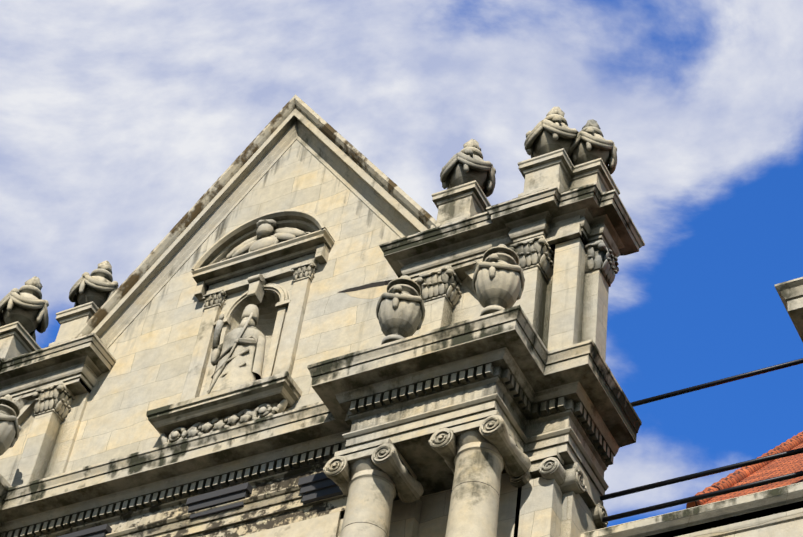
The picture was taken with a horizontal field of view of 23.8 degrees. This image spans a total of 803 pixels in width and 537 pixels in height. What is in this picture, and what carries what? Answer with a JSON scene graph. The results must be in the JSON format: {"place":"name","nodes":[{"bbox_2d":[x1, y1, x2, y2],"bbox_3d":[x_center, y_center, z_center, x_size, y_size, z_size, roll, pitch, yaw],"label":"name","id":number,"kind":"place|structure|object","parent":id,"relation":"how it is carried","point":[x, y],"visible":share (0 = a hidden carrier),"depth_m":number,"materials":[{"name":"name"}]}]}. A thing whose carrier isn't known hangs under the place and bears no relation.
{"place":"outdoors","nodes":[
{"label":"outdoors","id":0,"kind":"place"},
{"bbox_2d":[65,140,399,471],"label":"gable wall","id":1,"kind":"structure","parent":0,"point":[148,371],"depth_m":27.84,"materials":[{"name":"beige stone"}]},
{"bbox_2d":[148,209,334,442],"bbox_3d":[-2.260,0.743,27.320,2.320,4.440,0.420,-17,-52,23],"label":"niche frame","id":2,"kind":"object","parent":1,"relation":"attached to","point":[210,268],"visible":0.83,"depth_m":27.73,"materials":[{"name":"stone"}]},
{"bbox_2d":[207,304,265,393],"bbox_3d":[-2.265,1.235,26.913,0.807,1.940,0.646,-17,-52,23],"label":"bishop statue","id":3,"kind":"object","parent":2,"relation":"on","point":[237,356],"visible":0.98,"depth_m":26.69,"materials":[{"name":"stone"}]},
{"bbox_2d":[161,219,316,444],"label":"aedicule carvings","id":4,"kind":"object","parent":2,"relation":"attached to","point":[267,235],"visible":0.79,"depth_m":27.70,"materials":[{"name":"stone"}]},
{"bbox_2d":[10,201,583,536],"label":"grime streaks","id":5,"kind":"object","parent":1,"relation":"attached to","point":[347,440],"visible":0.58,"depth_m":27.61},
{"bbox_2d":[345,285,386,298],"bbox_3d":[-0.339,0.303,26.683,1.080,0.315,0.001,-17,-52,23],"label":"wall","id":6,"kind":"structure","parent":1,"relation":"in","point":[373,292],"depth_m":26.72,"materials":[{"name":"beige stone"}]},
{"bbox_2d":[340,279,393,292],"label":"shadow","id":7,"kind":"object","parent":1,"relation":"in","point":[374,284],"visible":0.67,"depth_m":26.86},
{"bbox_2d":[0,0,802,526],"label":"sky","id":8,"kind":"structure","parent":0,"point":[117,117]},
{"bbox_2d":[774,277,802,341],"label":"building corner","id":9,"kind":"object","parent":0,"point":[790,292],"depth_m":21.27,"materials":[{"name":"stone"}]},
{"label":"ground","id":10,"kind":"structure","parent":0,"visible":0},
{"bbox_2d":[418,486,562,536],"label":"wall","id":11,"kind":"structure","parent":10,"relation":"on","point":[434,514],"depth_m":22.34,"materials":[{"name":"stone"}]},
{"bbox_2d":[239,511,344,536],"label":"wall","id":12,"kind":"structure","parent":11,"relation":"attached to","point":[328,525],"depth_m":22.79,"materials":[{"name":"stone"}]},
{"bbox_2d":[0,306,635,536],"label":"entablature","id":13,"kind":"structure","parent":11,"relation":"on","point":[543,391],"depth_m":22.62,"materials":[{"name":"stone"}]},
{"bbox_2d":[0,474,11,486],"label":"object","id":14,"kind":"object","parent":13,"relation":"on","point":[3,479],"depth_m":26.06,"materials":[{"name":"stone"}]},
{"bbox_2d":[38,460,343,536],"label":"wall","id":15,"kind":"structure","parent":13,"relation":"attached to","point":[156,516],"depth_m":23.74,"materials":[{"name":"beige stone"}]},
{"bbox_2d":[58,472,342,536],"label":"dark openings","id":16,"kind":"object","parent":15,"relation":"attached to","point":[317,486],"visible":0.69,"depth_m":23.68,"materials":[{"name":"grey stone"}]},
{"bbox_2d":[189,497,346,536],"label":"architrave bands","id":17,"kind":"object","parent":15,"relation":"attached to","point":[290,517],"depth_m":23.14,"materials":[{"name":"beige stone"}]},
{"bbox_2d":[0,238,608,486],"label":"pilasters","id":18,"kind":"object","parent":13,"relation":"on","point":[557,309],"depth_m":24.88,"materials":[{"name":"beige stone"}]},
{"bbox_2d":[15,94,481,435],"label":"gable cornice","id":19,"kind":"structure","parent":18,"relation":"on","point":[397,210],"depth_m":29.53,"materials":[{"name":"beige stone"}]},
{"bbox_2d":[19,102,430,400],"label":"weathering stains","id":20,"kind":"object","parent":19,"relation":"attached to","point":[327,130],"visible":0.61,"depth_m":29.44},
{"bbox_2d":[0,106,616,455],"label":"decorative urns","id":21,"kind":"object","parent":18,"relation":"on","point":[498,281],"visible":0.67,"depth_m":26.85,"materials":[{"name":"grey stone"}]},
{"bbox_2d":[0,148,644,400],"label":"attic entablature pedestals","id":22,"kind":"object","parent":18,"relation":"on","point":[552,214],"visible":0.6,"depth_m":26.15,"materials":[{"name":"beige stone"}]},
{"bbox_2d":[32,235,618,421],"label":"pilaster capitals","id":23,"kind":"object","parent":18,"relation":"on","point":[57,399],"visible":0.77,"depth_m":25.41,"materials":[{"name":"grey stone"}]},
{"bbox_2d":[76,147,584,523],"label":"stains","id":24,"kind":"object","parent":18,"relation":"attached to","point":[221,229],"visible":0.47,"depth_m":29.27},
{"bbox_2d":[340,442,503,536],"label":"columns","id":25,"kind":"structure","parent":13,"relation":"attached to","point":[473,509],"depth_m":21.32,"materials":[{"name":"beige stone"}]},
{"bbox_2d":[345,481,499,535],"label":"column drum joints","id":26,"kind":"object","parent":25,"relation":"attached to","point":[451,492],"depth_m":21.16,"materials":[{"name":"grey stone"}]},
{"bbox_2d":[323,410,530,502],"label":"ionic capitals","id":27,"kind":"object","parent":25,"relation":"on","point":[447,441],"visible":0.71,"depth_m":21.79,"materials":[{"name":"beige stone"}]},
{"bbox_2d":[600,358,802,521],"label":"overhead cables","id":28,"kind":"object","parent":13,"relation":"attached to","point":[710,471],"visible":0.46,"depth_m":21.94,"materials":[{"name":"black rubber"}]},
{"bbox_2d":[389,473,596,536],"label":"pilasters","id":29,"kind":"object","parent":11,"relation":"attached to","point":[529,509],"visible":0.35,"depth_m":21.65,"materials":[{"name":"stone"}]},
{"bbox_2d":[507,450,607,528],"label":"ionic pilaster capitals","id":30,"kind":"object","parent":11,"relation":"attached to","point":[566,478],"visible":0.77,"depth_m":21.86,"materials":[{"name":"stone"}]},
{"bbox_2d":[581,482,802,536],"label":"aisle wall","id":31,"kind":"structure","parent":10,"relation":"on","point":[757,514],"depth_m":20.78,"materials":[{"name":"stone"}]},
{"bbox_2d":[0,184,792,536],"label":"weathering stains","id":32,"kind":"object","parent":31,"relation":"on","point":[628,414],"visible":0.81,"depth_m":23.88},
{"bbox_3d":[4.478,7.972,20.456,0.280,23.113,6.520,-17,-52,23],"label":"aisle gable wall","id":33,"kind":"object","parent":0,"visible":0},
{"bbox_2d":[686,431,802,508],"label":"tiled roof","id":34,"kind":"structure","parent":33,"relation":"attached to","point":[767,470],"depth_m":23.67,"materials":[{"name":"tile"}]}
]}

